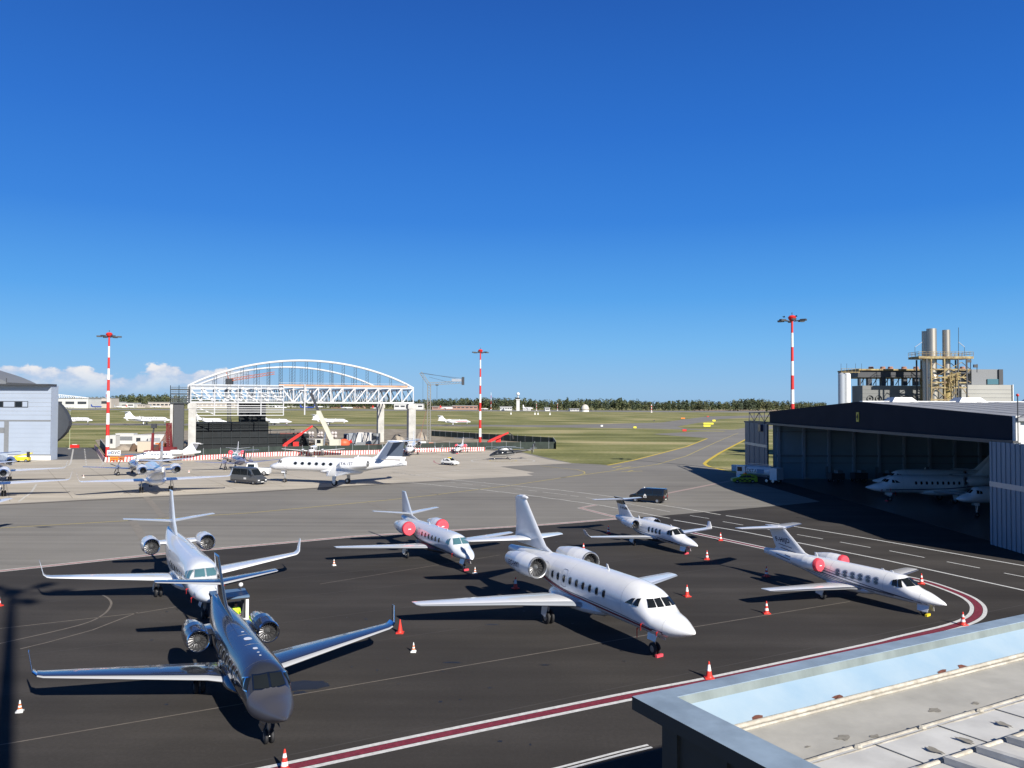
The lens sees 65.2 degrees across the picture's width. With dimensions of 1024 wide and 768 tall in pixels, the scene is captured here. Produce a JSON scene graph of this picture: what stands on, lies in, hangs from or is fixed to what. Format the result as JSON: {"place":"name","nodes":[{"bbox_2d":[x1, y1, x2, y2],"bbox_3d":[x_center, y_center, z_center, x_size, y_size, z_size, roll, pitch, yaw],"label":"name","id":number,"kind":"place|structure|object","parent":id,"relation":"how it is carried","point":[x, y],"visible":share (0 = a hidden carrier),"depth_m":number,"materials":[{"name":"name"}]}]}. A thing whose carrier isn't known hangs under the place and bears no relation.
{"place":"outdoors","nodes":[
{"label":"outdoors","id":0,"kind":"place"},
{"bbox_2d":[30,448,99,460],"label":"side road","id":1,"kind":"structure","parent":0,"point":[66,453],"depth_m":211.54,"materials":[{"name":"asphalt"}]},
{"bbox_2d":[95,429,514,456],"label":"building site ground","id":2,"kind":"structure","parent":0,"point":[389,434],"depth_m":328.65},
{"bbox_2d":[96,330,121,456],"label":"floodlight mast","id":3,"kind":"object","parent":2,"relation":"on","point":[108,335],"visible":0.97,"depth_m":195.09,"materials":[{"name":"metal"}]},
{"bbox_2d":[110,435,119,447],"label":"site cabin","id":4,"kind":"object","parent":2,"relation":"on","point":[114,441],"visible":0.88,"depth_m":237.55,"materials":[{"name":"metal"}]},
{"bbox_2d":[114,445,129,450],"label":"gravel heap","id":5,"kind":"object","parent":2,"relation":"on","point":[123,447],"visible":0.85,"depth_m":226.06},
{"bbox_2d":[115,433,137,443],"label":"site cabin","id":6,"kind":"object","parent":2,"relation":"on","point":[126,438],"visible":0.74,"depth_m":260.74,"materials":[{"name":"metal"}]},
{"bbox_2d":[133,435,147,444],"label":"site cabin","id":7,"kind":"object","parent":2,"relation":"on","point":[136,438],"visible":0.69,"depth_m":254.95,"materials":[{"name":"metal"}]},
{"bbox_2d":[137,441,150,451],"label":"site box","id":8,"kind":"object","parent":2,"relation":"on","point":[142,446],"visible":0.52,"depth_m":218.75,"materials":[{"name":"beige"}]},
{"bbox_2d":[144,424,159,451],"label":"boom lift","id":9,"kind":"object","parent":2,"relation":"on","point":[153,426],"visible":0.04,"depth_m":205.40,"materials":[{"name":"red metal"}]},
{"bbox_2d":[148,434,167,443],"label":"site cabin","id":10,"kind":"object","parent":2,"relation":"on","point":[158,438],"visible":0.55,"depth_m":252.32,"materials":[{"name":"metal"}]},
{"bbox_2d":[154,423,176,450],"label":"drilling rig","id":11,"kind":"object","parent":2,"relation":"on","point":[168,432],"visible":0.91,"depth_m":213.20,"materials":[{"name":"red metal"}]},
{"bbox_2d":[225,371,273,421],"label":"boom crane","id":12,"kind":"object","parent":2,"relation":"on","point":[231,380],"visible":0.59,"depth_m":304.65,"materials":[{"name":"grey paint"}]},
{"bbox_2d":[170,359,416,449],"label":"unfinished hangar","id":13,"kind":"structure","parent":2,"relation":"on","point":[249,428],"depth_m":229.91,"materials":[{"name":"white metal"}]},
{"bbox_2d":[310,393,340,445],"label":"mobile crane","id":14,"kind":"object","parent":2,"relation":"on","point":[332,442],"visible":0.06,"depth_m":223.30,"materials":[{"name":"white metal"}]},
{"bbox_2d":[356,432,364,442],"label":"container","id":15,"kind":"object","parent":2,"relation":"on","point":[359,436],"visible":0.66,"depth_m":269.38,"materials":[{"name":"grey metal"}]},
{"bbox_2d":[364,432,371,443],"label":"container","id":16,"kind":"object","parent":2,"relation":"on","point":[367,438],"visible":0.89,"depth_m":269.56,"materials":[{"name":"grey metal"}]},
{"bbox_2d":[372,433,379,443],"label":"container","id":17,"kind":"object","parent":2,"relation":"on","point":[375,438],"visible":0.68,"depth_m":263.16,"materials":[{"name":"metal"}]},
{"bbox_2d":[419,372,463,442],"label":"tower crane","id":18,"kind":"object","parent":2,"relation":"on","point":[456,380],"visible":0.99,"depth_m":261.64,"materials":[{"name":"grey"}]},
{"bbox_2d":[472,348,488,441],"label":"floodlight mast","id":19,"kind":"object","parent":2,"relation":"on","point":[480,350],"visible":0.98,"depth_m":259.68,"materials":[{"name":"metal"}]},
{"bbox_2d":[431,431,555,441],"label":"site fence","id":20,"kind":"object","parent":2,"relation":"on","point":[517,438],"visible":0.78,"depth_m":300.41,"materials":[{"name":"grey metal"}]},
{"bbox_2d":[57,404,812,471],"bbox_3d":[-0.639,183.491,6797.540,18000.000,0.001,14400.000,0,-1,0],"label":"ground","id":21,"kind":"structure","parent":0,"point":[603,446],"depth_m":472.27,"materials":[{"name":"green plant"}]},
{"bbox_2d":[0,371,71,459],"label":"hangar","id":22,"kind":"structure","parent":21,"relation":"on","point":[35,419],"depth_m":187.38,"materials":[{"name":"grey paint"}]},
{"bbox_2d":[58,394,101,407],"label":"terminal building","id":23,"kind":"structure","parent":21,"relation":"on","point":[81,402],"depth_m":1862.28,"materials":[{"name":"grey"}]},
{"bbox_2d":[101,398,118,407],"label":"terminal building","id":24,"kind":"structure","parent":21,"relation":"on","point":[114,401],"depth_m":1985.35,"materials":[{"name":"grey"}]},
{"bbox_2d":[122,403,140,407],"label":"terminal building","id":25,"kind":"structure","parent":21,"relation":"on","point":[134,405],"depth_m":2117.84,"materials":[{"name":"grey"}]},
{"bbox_2d":[148,402,169,407],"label":"terminal building","id":26,"kind":"structure","parent":21,"relation":"on","point":[164,404],"depth_m":2167.32,"materials":[{"name":"grey"}]},
{"bbox_2d":[197,403,237,406],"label":"terminal building","id":27,"kind":"structure","parent":21,"relation":"on","point":[217,404],"depth_m":2039.70,"materials":[{"name":"grey"}]},
{"bbox_2d":[0,450,566,503],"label":"concrete apron","id":28,"kind":"object","parent":21,"relation":"on","point":[72,485],"visible":0.68,"depth_m":148.88,"materials":[{"name":"concrete"}]},
{"bbox_2d":[13,452,32,461],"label":"belt loader","id":29,"kind":"object","parent":28,"relation":"on","point":[25,459],"visible":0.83,"depth_m":180.55,"materials":[{"name":"yellow paint"}]},
{"bbox_2d":[0,451,67,480],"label":"business jet","id":30,"kind":"object","parent":28,"relation":"on","point":[4,458],"visible":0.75,"depth_m":135.94,"materials":[{"name":"silver metal"}]},
{"bbox_2d":[0,461,71,495],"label":"business jet","id":31,"kind":"object","parent":28,"relation":"on","point":[5,471],"visible":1,"depth_m":114.69,"materials":[{"name":"grey"}]},
{"bbox_2d":[107,450,120,456],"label":"sign board","id":32,"kind":"object","parent":28,"relation":"on","point":[113,452],"visible":0.9,"depth_m":187.20,"materials":[{"name":"white paint"}]},
{"bbox_2d":[83,453,181,475],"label":"propeller plane","id":33,"kind":"object","parent":28,"relation":"on","point":[133,465],"visible":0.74,"depth_m":147.24,"materials":[{"name":"silver metal"}]},
{"bbox_2d":[76,441,232,492],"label":"business jet","id":34,"kind":"object","parent":28,"relation":"on","point":[153,472],"visible":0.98,"depth_m":117.80,"materials":[{"name":"grey"}]},
{"bbox_2d":[131,443,200,461],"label":"business jet","id":35,"kind":"object","parent":28,"relation":"on","point":[191,448],"visible":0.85,"depth_m":184.43,"materials":[{"name":"grey"}]},
{"bbox_2d":[203,441,268,460],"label":"business jet","id":36,"kind":"object","parent":28,"relation":"on","point":[234,453],"visible":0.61,"depth_m":186.21,"materials":[{"name":"grey"}]},
{"bbox_2d":[195,450,279,469],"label":"propeller plane","id":37,"kind":"object","parent":28,"relation":"on","point":[238,460],"visible":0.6,"depth_m":161.28,"materials":[{"name":"grey"}]},
{"bbox_2d":[230,466,266,484],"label":"minibus","id":38,"kind":"object","parent":28,"relation":"on","point":[253,475],"visible":1,"depth_m":133.48,"materials":[{"name":"grey"}]},
{"bbox_2d":[246,462,286,475],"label":"tow tug","id":39,"kind":"object","parent":28,"relation":"on","point":[264,471],"visible":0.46,"depth_m":148.34,"materials":[{"name":"white paint"}]},
{"bbox_2d":[283,426,318,445],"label":"telehandler","id":40,"kind":"object","parent":28,"relation":"on","point":[293,439],"visible":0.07,"depth_m":220.09,"materials":[{"name":"red paint"}]},
{"bbox_2d":[0,453,631,500],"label":"slab joints","id":41,"kind":"object","parent":28,"relation":"on","point":[275,471],"visible":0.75,"depth_m":152.11,"materials":[{"name":"beige"}]},
{"bbox_2d":[288,439,344,455],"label":"propeller plane","id":42,"kind":"object","parent":28,"relation":"on","point":[312,449],"visible":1,"depth_m":204.83,"materials":[{"name":"white metal"}]},
{"bbox_2d":[270,439,418,485],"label":"business jet","id":43,"kind":"object","parent":28,"relation":"on","point":[334,468],"visible":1,"depth_m":131.10,"materials":[{"name":"white paint"}]},
{"bbox_2d":[194,441,555,454],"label":"site fence","id":44,"kind":"object","parent":28,"relation":"on","point":[525,445],"visible":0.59,"depth_m":220.14,"materials":[{"name":"grey metal"}]},
{"bbox_2d":[403,434,441,454],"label":"business jet","id":45,"kind":"object","parent":28,"relation":"on","point":[410,447],"visible":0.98,"depth_m":210.73,"materials":[{"name":"grey"}]},
{"bbox_2d":[441,457,458,464],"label":"car","id":46,"kind":"object","parent":28,"relation":"on","point":[450,460],"visible":1,"depth_m":175.94,"materials":[{"name":"white paint"}]},
{"bbox_2d":[435,437,484,453],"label":"business jet","id":47,"kind":"object","parent":28,"relation":"on","point":[461,446],"visible":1,"depth_m":220.59,"materials":[{"name":"grey"}]},
{"bbox_2d":[489,443,535,459],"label":"helicopter","id":48,"kind":"object","parent":28,"relation":"on","point":[503,452],"visible":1,"depth_m":194.14,"materials":[{"name":"grey"}]},
{"bbox_2d":[394,403,424,409],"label":"terminal building","id":49,"kind":"structure","parent":21,"relation":"on","point":[420,406],"depth_m":1841.50,"materials":[{"name":"grey"}]},
{"bbox_2d":[0,426,819,569],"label":"taxiway","id":50,"kind":"structure","parent":21,"relation":"on","point":[34,542],"depth_m":104.82,"materials":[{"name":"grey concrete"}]},
{"bbox_2d":[129,520,145,540],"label":"tan strip","id":51,"kind":"object","parent":50,"relation":"on","point":[138,530],"visible":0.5,"depth_m":85.18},
{"bbox_2d":[143,497,165,516],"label":"tan strip","id":52,"kind":"object","parent":50,"relation":"on","point":[156,508],"visible":1,"depth_m":103.11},
{"bbox_2d":[4,481,443,504],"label":"apron joint","id":53,"kind":"object","parent":50,"relation":"on","point":[212,494],"visible":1,"depth_m":118.00,"materials":[{"name":"grey"}]},
{"bbox_2d":[419,483,666,517],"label":"road edge line","id":54,"kind":"object","parent":50,"relation":"on","point":[552,498],"visible":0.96,"depth_m":113.30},
{"bbox_2d":[433,477,720,514],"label":"road edge line","id":55,"kind":"object","parent":50,"relation":"on","point":[594,494],"visible":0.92,"depth_m":119.72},
{"bbox_2d":[629,487,667,502],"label":"van","id":56,"kind":"object","parent":50,"relation":"on","point":[657,495],"visible":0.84,"depth_m":109.84,"materials":[{"name":"black"}]},
{"bbox_2d":[610,438,707,464],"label":"yellow edge line","id":57,"kind":"object","parent":50,"relation":"on","point":[659,453],"visible":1,"depth_m":220.49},
{"bbox_2d":[668,480,730,493],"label":"pink guide line","id":58,"kind":"object","parent":50,"relation":"on","point":[698,487],"visible":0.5,"depth_m":130.36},
{"bbox_2d":[703,439,744,472],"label":"yellow edge line","id":59,"kind":"object","parent":50,"relation":"on","point":[706,461],"visible":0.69,"depth_m":200.74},
{"bbox_2d":[731,473,757,482],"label":"car","id":60,"kind":"object","parent":50,"relation":"on","point":[746,477],"visible":1,"depth_m":137.80,"materials":[{"name":"green paint"}]},
{"bbox_2d":[67,409,769,412],"bbox_3d":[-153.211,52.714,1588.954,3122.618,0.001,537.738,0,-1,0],"label":"runway","id":61,"kind":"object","parent":21,"relation":"on","point":[441,410],"visible":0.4,"depth_m":1606.47,"materials":[{"name":"asphalt"}]},
{"bbox_2d":[72,415,769,430],"bbox_3d":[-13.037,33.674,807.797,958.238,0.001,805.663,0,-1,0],"label":"field taxiway","id":62,"kind":"structure","parent":21,"relation":"on","point":[669,425],"depth_m":508.36,"materials":[{"name":"asphalt"}]},
{"bbox_2d":[71,417,92,423],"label":"business jet","id":63,"kind":"object","parent":62,"relation":"on","point":[74,419],"visible":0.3,"depth_m":490.64,"materials":[{"name":"grey metal"}]},
{"bbox_2d":[124,411,169,424],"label":"business jet","id":64,"kind":"object","parent":62,"relation":"on","point":[128,415],"visible":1,"depth_m":490.84,"materials":[{"name":"grey metal"}]},
{"bbox_2d":[197,416,226,421],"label":"business jet","id":65,"kind":"object","parent":62,"relation":"on","point":[210,419],"visible":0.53,"depth_m":489.88,"materials":[{"name":"grey"}]},
{"bbox_2d":[266,418,290,424],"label":"business jet","id":66,"kind":"object","parent":62,"relation":"on","point":[276,421],"visible":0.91,"depth_m":494.90,"materials":[{"name":"grey"}]},
{"bbox_2d":[312,414,347,424],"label":"business jet","id":67,"kind":"object","parent":62,"relation":"on","point":[316,418],"visible":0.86,"depth_m":499.69,"materials":[{"name":"grey metal"}]},
{"bbox_2d":[438,416,469,424],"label":"business jet","id":68,"kind":"object","parent":62,"relation":"on","point":[441,418],"visible":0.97,"depth_m":503.84,"materials":[{"name":"metal"}]},
{"bbox_2d":[69,393,826,410],"bbox_3d":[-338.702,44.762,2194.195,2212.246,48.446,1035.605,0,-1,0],"label":"woodland","id":69,"kind":"object","parent":21,"relation":"on","point":[748,404],"visible":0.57,"depth_m":1829.70,"materials":[{"name":"green plant"}]},
{"bbox_2d":[452,405,477,409],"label":"terminal building","id":70,"kind":"structure","parent":21,"relation":"on","point":[465,407],"depth_m":1825.13,"materials":[{"name":"pink"}]},
{"bbox_2d":[487,432,513,441],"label":"telehandler","id":71,"kind":"object","parent":21,"relation":"on","point":[496,438],"visible":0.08,"depth_m":244.83,"materials":[{"name":"red paint"}]},
{"bbox_2d":[0,478,1023,767],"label":"black apron","id":72,"kind":"object","parent":21,"relation":"on","point":[232,732],"visible":0.73,"depth_m":46.38,"materials":[{"name":"asphalt"}]},
{"bbox_2d":[0,595,111,643],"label":"stand line","id":73,"kind":"object","parent":72,"relation":"on","point":[110,600],"visible":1,"depth_m":49.44,"materials":[{"name":"paint"}]},
{"bbox_2d":[20,612,137,648],"bbox_3d":[-25.224,14.601,47.531,0.744,0.001,8.230,0,-2,20],"label":"stand line","id":74,"kind":"object","parent":72,"relation":"on","point":[80,633],"visible":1,"depth_m":46.96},
{"bbox_2d":[0,606,177,628],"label":"stand line","id":75,"kind":"object","parent":72,"relation":"on","point":[88,618],"visible":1,"depth_m":50.01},
{"bbox_2d":[39,489,300,618],"bbox_3d":[-23.078,11.520,57.074,15.602,6.660,15.415,0,-1,16],"label":"business jet","id":76,"kind":"object","parent":72,"relation":"on","point":[186,558],"visible":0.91,"depth_m":54.81,"materials":[{"name":"white paint"}]},
{"bbox_2d":[28,552,394,743],"bbox_3d":[-12.224,11.766,38.600,14.427,5.320,13.873,0,-2,23],"label":"business jet","id":77,"kind":"object","parent":72,"relation":"on","point":[248,669],"visible":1,"depth_m":35.78,"materials":[{"name":"metal"}]},
{"bbox_2d":[209,582,249,645],"bbox_3d":[-16.357,13.032,46.023,2.100,3.130,3.232,1,-2,-26],"label":"tow tug","id":78,"kind":"object","parent":72,"relation":"on","point":[241,594],"visible":0.2,"depth_m":45.46,"materials":[{"name":"grey paint"}]},
{"bbox_2d":[0,518,615,571],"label":"apron boundary line","id":79,"kind":"object","parent":72,"relation":"on","point":[23,568],"visible":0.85,"depth_m":76.40,"materials":[{"name":"paint"}]},
{"bbox_2d":[45,526,783,744],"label":"oil stains","id":80,"kind":"object","parent":72,"relation":"on","point":[296,686],"visible":0.73,"depth_m":38.28,"materials":[{"name":"black"}]},
{"bbox_2d":[334,491,512,570],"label":"business jet","id":81,"kind":"object","parent":72,"relation":"on","point":[435,534],"visible":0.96,"depth_m":69.48,"materials":[{"name":"grey paint"}]},
{"bbox_2d":[0,601,849,744],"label":"stand line","id":82,"kind":"object","parent":72,"relation":"on","point":[378,680],"visible":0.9,"depth_m":38.85,"materials":[{"name":"paint"}]},
{"bbox_2d":[0,545,1023,767],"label":"paving seams","id":83,"kind":"object","parent":72,"relation":"on","point":[455,629],"visible":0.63,"depth_m":44.19,"materials":[{"name":"asphalt"}]},
{"bbox_2d":[412,494,695,657],"bbox_3d":[3.571,11.270,51.098,17.267,7.046,17.365,0,-1,17],"label":"business jet","id":84,"kind":"object","parent":72,"relation":"on","point":[580,579],"visible":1,"depth_m":48.08,"materials":[{"name":"white paint"}]},
{"bbox_2d":[554,744,652,767],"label":"double white line","id":85,"kind":"object","parent":72,"relation":"on","point":[579,765],"visible":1,"depth_m":30.66,"materials":[{"name":"paint"}]},
{"bbox_2d":[258,529,986,767],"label":"pavement marking","id":86,"kind":"object","parent":72,"relation":"on","point":[976,614],"visible":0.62,"depth_m":35.27,"materials":[{"name":"paint"}]},
{"bbox_2d":[280,749,289,767],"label":"traffic cone","id":87,"kind":"object","parent":86,"relation":"on","point":[284,763],"visible":1,"depth_m":29.32,"materials":[{"name":"red"}]},
{"bbox_2d":[583,496,711,553],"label":"business jet","id":88,"kind":"object","parent":72,"relation":"on","point":[652,529],"visible":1,"depth_m":76.15,"materials":[{"name":"white"}]},
{"bbox_2d":[703,661,714,678],"bbox_3d":[9.735,14.117,39.538,0.451,0.820,0.451,0,-1,0],"label":"traffic cone","id":89,"kind":"object","parent":72,"relation":"on","point":[708,675],"visible":1,"depth_m":39.45,"materials":[{"name":"red"}]},
{"bbox_2d":[397,475,1022,576],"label":"road dashes","id":90,"kind":"object","parent":72,"relation":"on","point":[768,529],"visible":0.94,"depth_m":85.04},
{"bbox_2d":[736,463,782,483],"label":"tanker truck","id":91,"kind":"object","parent":72,"relation":"on","point":[773,473],"visible":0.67,"depth_m":137.86,"materials":[{"name":"white"}]},
{"bbox_2d":[632,614,1023,767],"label":"flat roofed building","id":92,"kind":"structure","parent":72,"relation":"on","point":[952,698],"depth_m":10.98,"materials":[{"name":"grey metal"}]},
{"bbox_2d":[737,522,946,616],"bbox_3d":[22.932,12.972,58.056,13.182,4.127,13.285,0,-2,18],"label":"business jet","id":93,"kind":"object","parent":72,"relation":"on","point":[834,571],"visible":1,"depth_m":55.41,"materials":[{"name":"white paint"}]},
{"bbox_2d":[675,520,1023,590],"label":"road edge line","id":94,"kind":"object","parent":72,"relation":"on","point":[871,557],"visible":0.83,"depth_m":69.59,"materials":[{"name":"paint"}]},
{"bbox_2d":[726,515,1023,565],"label":"road edge line","id":95,"kind":"object","parent":72,"relation":"on","point":[890,542],"visible":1,"depth_m":78.45,"materials":[{"name":"paint"}]},
{"bbox_2d":[744,394,1023,553],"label":"hangar","id":96,"kind":"structure","parent":72,"relation":"on","point":[813,446],"depth_m":111.25,"materials":[{"name":"grey metal"}]},
{"bbox_2d":[745,422,768,476],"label":"door leaf","id":97,"kind":"structure","parent":96,"relation":"in","point":[756,442],"depth_m":152.56,"materials":[{"name":"grey metal"}]},
{"bbox_2d":[866,462,989,503],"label":"business jet","id":98,"kind":"object","parent":96,"relation":"on","point":[954,485],"visible":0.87,"depth_m":111.38,"materials":[{"name":"white paint"}]},
{"bbox_2d":[872,455,989,493],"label":"business jet","id":99,"kind":"object","parent":96,"relation":"on","point":[924,471],"visible":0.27,"depth_m":121.47,"materials":[{"name":"grey"}]},
{"bbox_2d":[956,486,989,516],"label":"business jet","id":100,"kind":"object","parent":96,"relation":"on","point":[975,496],"visible":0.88,"depth_m":96.19,"materials":[{"name":"grey metal"}]},
{"bbox_2d":[989,442,1023,553],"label":"door leaf","id":101,"kind":"structure","parent":96,"relation":"in","point":[1006,483],"depth_m":75.37,"materials":[{"name":"grey metal"}]},
{"bbox_2d":[516,392,519,410],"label":"control tower","id":102,"kind":"structure","parent":21,"relation":"on","point":[517,402],"depth_m":1601.30,"materials":[{"name":"white concrete"}]},
{"bbox_2d":[777,315,806,408],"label":"floodlight mast","id":103,"kind":"object","parent":21,"relation":"on","point":[791,318],"visible":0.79,"depth_m":154.48,"materials":[{"name":"metal"}]},
{"bbox_2d":[837,327,1013,403],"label":"power plant","id":104,"kind":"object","parent":21,"relation":"on","point":[984,384],"visible":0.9,"depth_m":194.00,"materials":[{"name":"concrete"}]},
{"bbox_2d":[0,0,1023,404],"label":"sky","id":105,"kind":"structure","parent":0,"point":[628,200],"materials":[{"name":"blue"}]},
{"bbox_2d":[692,410,777,410],"bbox_3d":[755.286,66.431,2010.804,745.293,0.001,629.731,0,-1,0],"label":"stubble field","id":106,"kind":"structure","parent":0,"point":[734,410],"depth_m":1891.80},
{"bbox_2d":[827,470,844,481],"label":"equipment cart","id":107,"kind":"object","parent":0,"point":[838,475],"visible":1,"depth_m":140.07,"materials":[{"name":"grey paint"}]},
{"bbox_2d":[850,470,867,481],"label":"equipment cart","id":108,"kind":"object","parent":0,"point":[861,475],"visible":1,"depth_m":141.11,"materials":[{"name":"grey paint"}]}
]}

